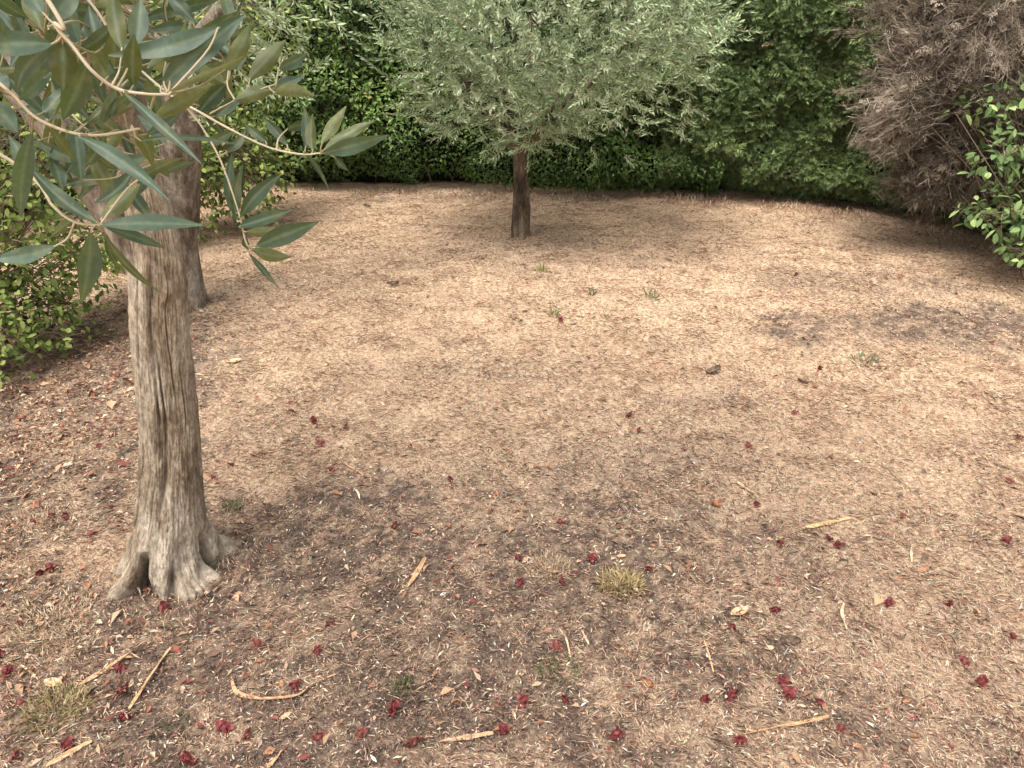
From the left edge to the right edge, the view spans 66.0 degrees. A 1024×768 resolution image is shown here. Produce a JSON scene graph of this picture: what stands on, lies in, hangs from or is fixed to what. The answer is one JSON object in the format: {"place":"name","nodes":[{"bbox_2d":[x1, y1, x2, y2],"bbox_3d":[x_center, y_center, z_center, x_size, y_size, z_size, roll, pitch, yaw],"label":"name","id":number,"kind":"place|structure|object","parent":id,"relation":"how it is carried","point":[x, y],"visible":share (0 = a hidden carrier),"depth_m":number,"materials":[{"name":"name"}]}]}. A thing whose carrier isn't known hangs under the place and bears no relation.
{"place":"outdoors","nodes":[
{"label":"outdoors","id":0,"kind":"place"},
{"bbox_2d":[0,174,1023,767],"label":"ground","id":1,"kind":"structure","parent":0,"point":[340,190],"depth_m":2.89,"materials":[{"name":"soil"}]},
{"bbox_2d":[1,664,14,675],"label":"fallen flower","id":2,"kind":"object","parent":1,"relation":"on","point":[7,668],"visible":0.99,"depth_m":2.09,"materials":[{"name":"red plant"}]},
{"bbox_2d":[9,747,20,763],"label":"fallen flower","id":3,"kind":"object","parent":1,"relation":"on","point":[14,754],"visible":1,"depth_m":1.86,"materials":[{"name":"red plant"}]},
{"bbox_2d":[15,697,25,706],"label":"fallen flower","id":4,"kind":"object","parent":1,"relation":"on","point":[22,701],"visible":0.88,"depth_m":2.00,"materials":[{"name":"red plant"}]},
{"bbox_2d":[0,491,41,499],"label":"twig","id":5,"kind":"object","parent":1,"relation":"on","point":[18,496],"visible":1,"depth_m":2.82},
{"bbox_2d":[0,501,79,554],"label":"grass tuft","id":6,"kind":"object","parent":1,"relation":"on","point":[24,523],"visible":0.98,"depth_m":2.69,"materials":[{"name":"plant"}]},
{"bbox_2d":[34,569,46,575],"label":"fallen flower","id":7,"kind":"object","parent":1,"relation":"on","point":[39,572],"visible":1,"depth_m":2.45,"materials":[{"name":"red plant"}]},
{"bbox_2d":[45,562,55,571],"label":"fallen flower","id":8,"kind":"object","parent":1,"relation":"on","point":[50,566],"visible":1,"depth_m":2.48,"materials":[{"name":"red plant"}]},
{"bbox_2d":[0,588,101,657],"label":"grass tuft","id":9,"kind":"object","parent":1,"relation":"on","point":[45,614],"visible":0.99,"depth_m":2.27,"materials":[{"name":"plant"}]},
{"bbox_2d":[43,677,61,685],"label":"dry leaf","id":10,"kind":"object","parent":1,"relation":"on","point":[47,681],"visible":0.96,"depth_m":2.06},
{"bbox_2d":[8,676,99,740],"bbox_3d":[-1.144,0.801,1.979,0.196,0.050,0.210,0,26,0],"label":"grass tuft","id":11,"kind":"object","parent":1,"relation":"on","point":[48,700],"visible":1,"depth_m":1.98,"materials":[{"name":"plant"}]},
{"bbox_2d":[61,512,68,520],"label":"fallen flower","id":12,"kind":"object","parent":1,"relation":"on","point":[64,514],"visible":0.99,"depth_m":2.70,"materials":[{"name":"red plant"}]},
{"bbox_2d":[33,621,100,668],"bbox_3d":[-1.230,0.712,2.187,0.185,0.041,0.171,-15,30,-28],"label":"grass tuft","id":13,"kind":"object","parent":1,"relation":"on","point":[69,638],"visible":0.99,"depth_m":2.19,"materials":[{"name":"plant"}]},
{"bbox_2d":[60,736,74,751],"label":"fallen flower","id":14,"kind":"object","parent":1,"relation":"on","point":[65,743],"visible":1,"depth_m":1.88,"materials":[{"name":"red plant"}]},
{"bbox_2d":[46,740,91,766],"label":"bark strip","id":15,"kind":"object","parent":1,"relation":"on","point":[66,754],"visible":1,"depth_m":1.86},
{"bbox_2d":[0,0,161,388],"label":"shrub","id":16,"kind":"object","parent":1,"relation":"on","point":[9,286],"visible":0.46,"depth_m":3.75,"materials":[{"name":"green plant"}]},
{"bbox_2d":[79,640,146,685],"bbox_3d":[-1.064,0.746,2.112,0.014,0.012,0.192,17,31,31],"label":"bark strip","id":17,"kind":"object","parent":1,"relation":"on","point":[101,672],"visible":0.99,"depth_m":2.10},
{"bbox_2d":[114,661,126,673],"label":"fallen flower","id":18,"kind":"object","parent":1,"relation":"on","point":[119,666],"visible":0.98,"depth_m":2.09,"materials":[{"name":"red plant"}]},
{"bbox_2d":[115,684,128,695],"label":"fallen flower","id":19,"kind":"object","parent":1,"relation":"on","point":[121,690],"visible":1,"depth_m":2.02,"materials":[{"name":"red plant"}]},
{"bbox_2d":[117,711,132,720],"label":"fallen flower","id":20,"kind":"object","parent":1,"relation":"on","point":[122,716],"visible":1,"depth_m":1.95,"materials":[{"name":"red plant"}]},
{"bbox_2d":[128,647,171,709],"bbox_3d":[-0.951,0.769,2.069,0.013,0.016,0.204,4,26,7],"label":"bark strip","id":21,"kind":"object","parent":1,"relation":"on","point":[135,698],"visible":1,"depth_m":2.05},
{"bbox_2d":[158,600,168,610],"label":"fallen flower","id":22,"kind":"object","parent":1,"relation":"on","point":[163,605],"visible":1,"depth_m":2.31,"materials":[{"name":"red plant"}]},
{"bbox_2d":[150,706,189,738],"bbox_3d":[-0.838,0.836,1.947,0.092,0.030,0.092,0,26,0],"label":"grass tuft","id":23,"kind":"object","parent":1,"relation":"on","point":[182,727],"visible":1,"depth_m":1.95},
{"bbox_2d":[0,0,344,274],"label":"shrub","id":24,"kind":"object","parent":1,"relation":"on","point":[210,171],"visible":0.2,"depth_m":5.77,"materials":[{"name":"green plant"}]},
{"bbox_2d":[178,750,197,765],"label":"fallen flower","id":25,"kind":"object","parent":1,"relation":"on","point":[186,757],"visible":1,"depth_m":1.84,"materials":[{"name":"red plant"}]},
{"bbox_2d":[0,0,387,604],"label":"olive tree","id":26,"kind":"object","parent":1,"relation":"on","point":[177,545],"visible":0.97,"depth_m":0.95,"materials":[{"name":"green plant"}]},
{"bbox_2d":[34,0,366,311],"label":"olive tree","id":27,"kind":"object","parent":1,"relation":"on","point":[182,188],"visible":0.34,"depth_m":4.13,"materials":[{"name":"green plant"}]},
{"bbox_2d":[215,718,233,737],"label":"fallen flower","id":28,"kind":"object","parent":1,"relation":"on","point":[223,725],"visible":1,"depth_m":1.92,"materials":[{"name":"red plant"}]},
{"bbox_2d":[215,498,244,514],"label":"grass tuft","id":29,"kind":"object","parent":1,"relation":"on","point":[233,506],"visible":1,"depth_m":2.77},
{"bbox_2d":[226,358,240,361],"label":"dry leaf","id":30,"kind":"object","parent":1,"relation":"on","point":[234,360],"visible":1,"depth_m":3.85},
{"bbox_2d":[241,727,251,739],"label":"fallen flower","id":31,"kind":"object","parent":1,"relation":"on","point":[247,734],"visible":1,"depth_m":1.90,"materials":[{"name":"red plant"}]},
{"bbox_2d":[251,637,264,649],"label":"fallen flower","id":32,"kind":"object","parent":1,"relation":"on","point":[256,642],"visible":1,"depth_m":2.18,"materials":[{"name":"red plant"}]},
{"bbox_2d":[267,750,282,767],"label":"bark strip","id":33,"kind":"object","parent":1,"relation":"on","point":[270,763],"visible":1,"depth_m":1.84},
{"bbox_2d":[230,674,335,699],"bbox_3d":[-0.597,0.781,2.030,0.273,0.014,0.081,-2,26,-3],"label":"bark strip","id":34,"kind":"object","parent":1,"relation":"on","point":[236,691],"visible":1,"depth_m":2.01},
{"bbox_2d":[279,712,290,718],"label":"dry leaf","id":35,"kind":"object","parent":1,"relation":"on","point":[284,714],"visible":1,"depth_m":1.96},
{"bbox_2d":[289,678,301,691],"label":"fallen flower","id":36,"kind":"object","parent":1,"relation":"on","point":[294,683],"visible":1,"depth_m":2.03,"materials":[{"name":"red plant"}]},
{"bbox_2d":[309,415,317,422],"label":"fallen flower","id":37,"kind":"object","parent":1,"relation":"on","point":[313,419],"visible":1,"depth_m":3.33,"materials":[{"name":"red plant"}]},
{"bbox_2d":[312,645,321,655],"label":"fallen flower","id":38,"kind":"object","parent":1,"relation":"on","point":[317,649],"visible":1,"depth_m":2.15,"materials":[{"name":"red plant"}]},
{"bbox_2d":[311,731,325,743],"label":"fallen flower","id":39,"kind":"object","parent":1,"relation":"on","point":[317,736],"visible":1,"depth_m":1.89,"materials":[{"name":"red plant"}]},
{"bbox_2d":[316,438,324,446],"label":"fallen flower","id":40,"kind":"object","parent":1,"relation":"on","point":[320,442],"visible":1,"depth_m":3.17,"materials":[{"name":"red plant"}]},
{"bbox_2d":[324,620,335,626],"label":"fallen flower","id":41,"kind":"object","parent":1,"relation":"on","point":[329,623],"visible":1,"depth_m":2.25,"materials":[{"name":"red plant"}]},
{"bbox_2d":[331,453,362,474],"bbox_3d":[-0.635,0.307,3.024,0.009,0.015,0.236,-22,33,-37],"label":"bark strip","id":42,"kind":"object","parent":1,"relation":"on","point":[348,465],"visible":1,"depth_m":3.01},
{"bbox_2d":[354,727,367,740],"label":"fallen flower","id":43,"kind":"object","parent":1,"relation":"on","point":[361,731],"visible":1,"depth_m":1.91,"materials":[{"name":"red plant"}]},
{"bbox_2d":[0,0,737,214],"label":"hedge","id":44,"kind":"object","parent":1,"relation":"on","point":[404,151],"visible":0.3,"depth_m":7.01,"materials":[{"name":"green plant"}]},
{"bbox_2d":[387,281,398,284],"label":"dry leaf","id":45,"kind":"object","parent":1,"relation":"on","point":[392,282],"visible":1,"depth_m":4.86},
{"bbox_2d":[389,521,397,528],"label":"fallen flower","id":46,"kind":"object","parent":1,"relation":"on","point":[393,525],"visible":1,"depth_m":2.66,"materials":[{"name":"red plant"}]},
{"bbox_2d":[388,698,401,716],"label":"fallen flower","id":47,"kind":"object","parent":1,"relation":"on","point":[393,706],"visible":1,"depth_m":1.97,"materials":[{"name":"red plant"}]},
{"bbox_2d":[389,671,416,695],"bbox_3d":[-0.285,0.771,2.028,0.068,0.040,0.075,15,30,28],"label":"grass tuft","id":48,"kind":"object","parent":1,"relation":"on","point":[403,682],"visible":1,"depth_m":2.04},
{"bbox_2d":[402,736,425,746],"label":"fallen flower","id":49,"kind":"object","parent":1,"relation":"on","point":[411,742],"visible":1,"depth_m":1.87,"materials":[{"name":"red plant"}]},
{"bbox_2d":[407,557,426,586],"bbox_3d":[-0.290,0.576,2.430,0.014,0.012,0.144,8,27,16],"label":"bark strip","id":50,"kind":"object","parent":1,"relation":"on","point":[416,572],"visible":1,"depth_m":2.43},
{"bbox_2d":[426,697,449,706],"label":"twig","id":51,"kind":"object","parent":1,"relation":"on","point":[434,698],"visible":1,"depth_m":2.00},
{"bbox_2d":[439,731,493,741],"bbox_3d":[-0.110,0.850,1.899,0.131,0.012,0.011,-6,27,-11],"label":"bark strip","id":52,"kind":"object","parent":1,"relation":"on","point":[475,735],"visible":1,"depth_m":1.90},
{"bbox_2d":[496,723,509,734],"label":"fallen flower","id":53,"kind":"object","parent":1,"relation":"on","point":[504,727],"visible":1,"depth_m":1.91,"materials":[{"name":"red plant"}]},
{"bbox_2d":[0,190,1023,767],"bbox_3d":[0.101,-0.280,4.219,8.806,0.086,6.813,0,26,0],"label":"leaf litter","id":54,"kind":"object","parent":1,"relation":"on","point":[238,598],"visible":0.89,"depth_m":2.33,"materials":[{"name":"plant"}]},
{"bbox_2d":[514,554,521,560],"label":"fallen flower","id":55,"kind":"object","parent":1,"relation":"on","point":[517,557],"visible":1,"depth_m":2.50,"materials":[{"name":"red plant"}]},
{"bbox_2d":[517,578,523,585],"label":"fallen flower","id":56,"kind":"object","parent":1,"relation":"on","point":[520,581],"visible":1,"depth_m":2.37,"materials":[{"name":"red plant"}]},
{"bbox_2d":[517,693,529,708],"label":"fallen flower","id":57,"kind":"object","parent":1,"relation":"on","point":[523,699],"visible":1,"depth_m":2.00,"materials":[{"name":"red plant"}]},
{"bbox_2d":[536,262,548,270],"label":"grass tuft","id":58,"kind":"object","parent":1,"relation":"on","point":[542,269],"visible":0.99,"depth_m":5.12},
{"bbox_2d":[523,551,572,585],"bbox_3d":[0.111,0.567,2.460,0.172,0.049,0.172,10,28,19],"label":"grass tuft","id":59,"kind":"object","parent":1,"relation":"on","point":[537,559],"visible":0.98,"depth_m":2.47,"materials":[{"name":"plant"}]},
{"bbox_2d":[545,305,561,315],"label":"grass tuft","id":60,"kind":"object","parent":1,"relation":"on","point":[552,311],"visible":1,"depth_m":4.41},
{"bbox_2d":[347,0,762,239],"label":"olive tree","id":61,"kind":"object","parent":1,"relation":"on","point":[520,140],"visible":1,"depth_m":4.99,"materials":[{"name":"green plant"}]},
{"bbox_2d":[549,639,562,651],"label":"fallen flower","id":62,"kind":"object","parent":1,"relation":"on","point":[554,644],"visible":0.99,"depth_m":2.15,"materials":[{"name":"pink plant"}]},
{"bbox_2d":[535,651,583,693],"bbox_3d":[0.122,0.753,2.083,0.128,0.037,0.140,12,28,23],"label":"grass tuft","id":63,"kind":"object","parent":1,"relation":"on","point":[551,670],"visible":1,"depth_m":2.09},
{"bbox_2d":[556,517,563,525],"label":"fallen flower","id":64,"kind":"object","parent":1,"relation":"on","point":[559,520],"visible":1,"depth_m":2.67,"materials":[{"name":"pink plant"}]},
{"bbox_2d":[557,576,564,584],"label":"fallen flower","id":65,"kind":"object","parent":1,"relation":"on","point":[560,581],"visible":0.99,"depth_m":2.41,"materials":[{"name":"red plant"}]},
{"bbox_2d":[559,628,570,657],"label":"bark strip","id":66,"kind":"object","parent":1,"relation":"on","point":[566,642],"visible":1,"depth_m":2.17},
{"bbox_2d":[561,694,569,704],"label":"fallen flower","id":67,"kind":"object","parent":1,"relation":"on","point":[564,698],"visible":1,"depth_m":2.00,"materials":[{"name":"red plant"}]},
{"bbox_2d":[587,553,596,562],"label":"fallen flower","id":68,"kind":"object","parent":1,"relation":"on","point":[591,557],"visible":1,"depth_m":2.50,"materials":[{"name":"red plant"}]},
{"bbox_2d":[609,725,624,739],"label":"fallen flower","id":69,"kind":"object","parent":1,"relation":"on","point":[616,733],"visible":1,"depth_m":1.91,"materials":[{"name":"red plant"}]},
{"bbox_2d":[593,564,648,601],"bbox_3d":[0.333,0.598,2.390,0.190,0.062,0.177,14,29,26],"label":"grass tuft","id":70,"kind":"object","parent":1,"relation":"on","point":[632,578],"visible":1,"depth_m":2.39,"materials":[{"name":"plant"}]},
{"bbox_2d":[641,680,653,686],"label":"dry leaf","id":71,"kind":"object","parent":1,"relation":"on","point":[648,682],"visible":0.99,"depth_m":2.04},
{"bbox_2d":[645,566,652,571],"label":"fallen flower","id":72,"kind":"object","parent":1,"relation":"on","point":[648,568],"visible":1,"depth_m":2.44,"materials":[{"name":"red plant"}]},
{"bbox_2d":[643,286,660,299],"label":"grass tuft","id":73,"kind":"object","parent":1,"relation":"on","point":[646,294],"visible":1,"depth_m":4.67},
{"bbox_2d":[700,694,711,703],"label":"fallen flower","id":74,"kind":"object","parent":1,"relation":"on","point":[705,698],"visible":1,"depth_m":1.98,"materials":[{"name":"red plant"}]},
{"bbox_2d":[704,640,713,672],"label":"bark strip","id":75,"kind":"object","parent":1,"relation":"on","point":[709,656],"visible":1,"depth_m":2.12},
{"bbox_2d":[705,365,720,373],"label":"dry leaf","id":76,"kind":"object","parent":1,"relation":"on","point":[713,369],"visible":1,"depth_m":3.77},
{"bbox_2d":[710,500,721,505],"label":"dry leaf","id":77,"kind":"object","parent":1,"relation":"on","point":[716,501],"visible":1,"depth_m":2.76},
{"bbox_2d":[724,688,739,703],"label":"fallen flower","id":78,"kind":"object","parent":1,"relation":"on","point":[730,694],"visible":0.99,"depth_m":2.00,"materials":[{"name":"red plant"}]},
{"bbox_2d":[728,623,736,630],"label":"fallen flower","id":79,"kind":"object","parent":1,"relation":"on","point":[733,626],"visible":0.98,"depth_m":2.23,"materials":[{"name":"red plant"}]},
{"bbox_2d":[731,735,746,744],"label":"fallen flower","id":80,"kind":"object","parent":1,"relation":"on","point":[742,740],"visible":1,"depth_m":1.88,"materials":[{"name":"red plant"}]},
{"bbox_2d":[731,606,747,614],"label":"dry leaf","id":81,"kind":"object","parent":1,"relation":"on","point":[734,610],"visible":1,"depth_m":2.30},
{"bbox_2d":[737,481,758,497],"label":"bark strip","id":82,"kind":"object","parent":1,"relation":"on","point":[740,484],"visible":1,"depth_m":2.85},
{"bbox_2d":[744,441,751,448],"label":"fallen flower","id":83,"kind":"object","parent":1,"relation":"on","point":[747,444],"visible":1,"depth_m":3.09,"materials":[{"name":"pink plant"}]},
{"bbox_2d":[753,501,760,506],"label":"fallen flower","id":84,"kind":"object","parent":1,"relation":"on","point":[755,503],"visible":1,"depth_m":2.76,"materials":[{"name":"red plant"}]},
{"bbox_2d":[770,606,781,612],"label":"fallen flower","id":85,"kind":"object","parent":1,"relation":"on","point":[775,608],"visible":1,"depth_m":2.29,"materials":[{"name":"red plant"}]},
{"bbox_2d":[777,674,789,686],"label":"fallen flower","id":86,"kind":"object","parent":1,"relation":"on","point":[784,680],"visible":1,"depth_m":2.04,"materials":[{"name":"red plant"}]},
{"bbox_2d":[742,715,830,734],"bbox_3d":[0.669,0.830,1.920,0.237,0.014,0.012,-5,27,-11],"label":"bark strip","id":87,"kind":"object","parent":1,"relation":"on","point":[811,720],"visible":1,"depth_m":1.93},
{"bbox_2d":[777,481,798,496],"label":"grass tuft","id":88,"kind":"object","parent":1,"relation":"on","point":[787,489],"visible":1,"depth_m":2.84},
{"bbox_2d":[783,686,797,702],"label":"fallen flower","id":89,"kind":"object","parent":1,"relation":"on","point":[789,692],"visible":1,"depth_m":2.01,"materials":[{"name":"red plant"}]},
{"bbox_2d":[780,635,800,644],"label":"dry leaf","id":90,"kind":"object","parent":1,"relation":"on","point":[794,639],"visible":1,"depth_m":2.19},
{"bbox_2d":[797,378,809,383],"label":"dry leaf","id":91,"kind":"object","parent":1,"relation":"on","point":[801,380],"visible":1,"depth_m":3.65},
{"bbox_2d":[815,698,824,706],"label":"fallen flower","id":92,"kind":"object","parent":1,"relation":"on","point":[820,702],"visible":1,"depth_m":1.98,"materials":[{"name":"red plant"}]},
{"bbox_2d":[802,517,850,528],"bbox_3d":[1.068,0.469,2.666,0.205,0.015,0.011,-9,27,-18],"label":"bark strip","id":93,"kind":"object","parent":1,"relation":"on","point":[824,522],"visible":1,"depth_m":2.66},
{"bbox_2d":[651,0,1023,235],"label":"hedge","id":94,"kind":"object","parent":1,"relation":"on","point":[784,132],"visible":0.4,"depth_m":6.42,"materials":[{"name":"plant"}]},
{"bbox_2d":[833,540,844,547],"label":"fallen flower","id":95,"kind":"object","parent":1,"relation":"on","point":[838,544],"visible":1,"depth_m":2.56,"materials":[{"name":"red plant"}]},
{"bbox_2d":[835,723,846,732],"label":"fallen flower","id":96,"kind":"object","parent":1,"relation":"on","point":[839,726],"visible":0.98,"depth_m":1.91,"materials":[{"name":"red plant"}]},
{"bbox_2d":[840,603,846,629],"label":"bark strip","id":97,"kind":"object","parent":1,"relation":"on","point":[842,612],"visible":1,"depth_m":2.29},
{"bbox_2d":[846,347,883,368],"bbox_3d":[1.715,-0.136,3.833,0.192,0.078,0.170,-22,33,-37],"label":"grass tuft","id":98,"kind":"object","parent":1,"relation":"on","point":[861,359],"visible":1,"depth_m":3.84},
{"bbox_2d":[884,596,895,606],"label":"fallen flower","id":99,"kind":"object","parent":1,"relation":"on","point":[888,601],"visible":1,"depth_m":2.32,"materials":[{"name":"red plant"}]},
{"bbox_2d":[910,543,912,561],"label":"bark strip","id":100,"kind":"object","parent":1,"relation":"on","point":[911,554],"visible":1,"depth_m":2.52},
{"bbox_2d":[823,0,1023,242],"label":"dead shrub","id":101,"kind":"object","parent":1,"relation":"on","point":[929,72],"visible":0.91,"depth_m":4.97,"materials":[{"name":"plant"}]},
{"bbox_2d":[918,623,956,635],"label":"twig","id":102,"kind":"object","parent":1,"relation":"on","point":[926,626],"visible":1,"depth_m":2.24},
{"bbox_2d":[945,600,953,606],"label":"fallen flower","id":103,"kind":"object","parent":1,"relation":"on","point":[949,603],"visible":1,"depth_m":2.31,"materials":[{"name":"red plant"}]},
{"bbox_2d":[959,654,970,668],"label":"fallen flower","id":104,"kind":"object","parent":1,"relation":"on","point":[965,660],"visible":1,"depth_m":2.12,"materials":[{"name":"red plant"}]},
{"bbox_2d":[925,42,1023,276],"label":"shrub","id":105,"kind":"object","parent":1,"relation":"on","point":[1015,211],"visible":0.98,"depth_m":4.75,"materials":[{"name":"green plant"}]},
{"bbox_2d":[975,674,988,688],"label":"fallen flower","id":106,"kind":"object","parent":1,"relation":"on","point":[981,680],"visible":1,"depth_m":2.04,"materials":[{"name":"red plant"}]},
{"bbox_2d":[1000,536,1012,546],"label":"fallen flower","id":107,"kind":"object","parent":1,"relation":"on","point":[1007,539],"visible":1,"depth_m":2.58,"materials":[{"name":"red plant"}]},
{"bbox_2d":[994,462,1023,473],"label":"twig","id":108,"kind":"object","parent":1,"relation":"on","point":[996,463],"visible":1,"depth_m":2.97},
{"bbox_2d":[1003,477,1014,484],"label":"fallen flower","id":109,"kind":"object","parent":1,"relation":"on","point":[1009,479],"visible":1,"depth_m":2.89,"materials":[{"name":"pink plant"}]},
{"bbox_2d":[1009,632,1018,639],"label":"fallen flower","id":110,"kind":"object","parent":1,"relation":"on","point":[1012,636],"visible":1,"depth_m":2.18,"materials":[{"name":"red plant"}]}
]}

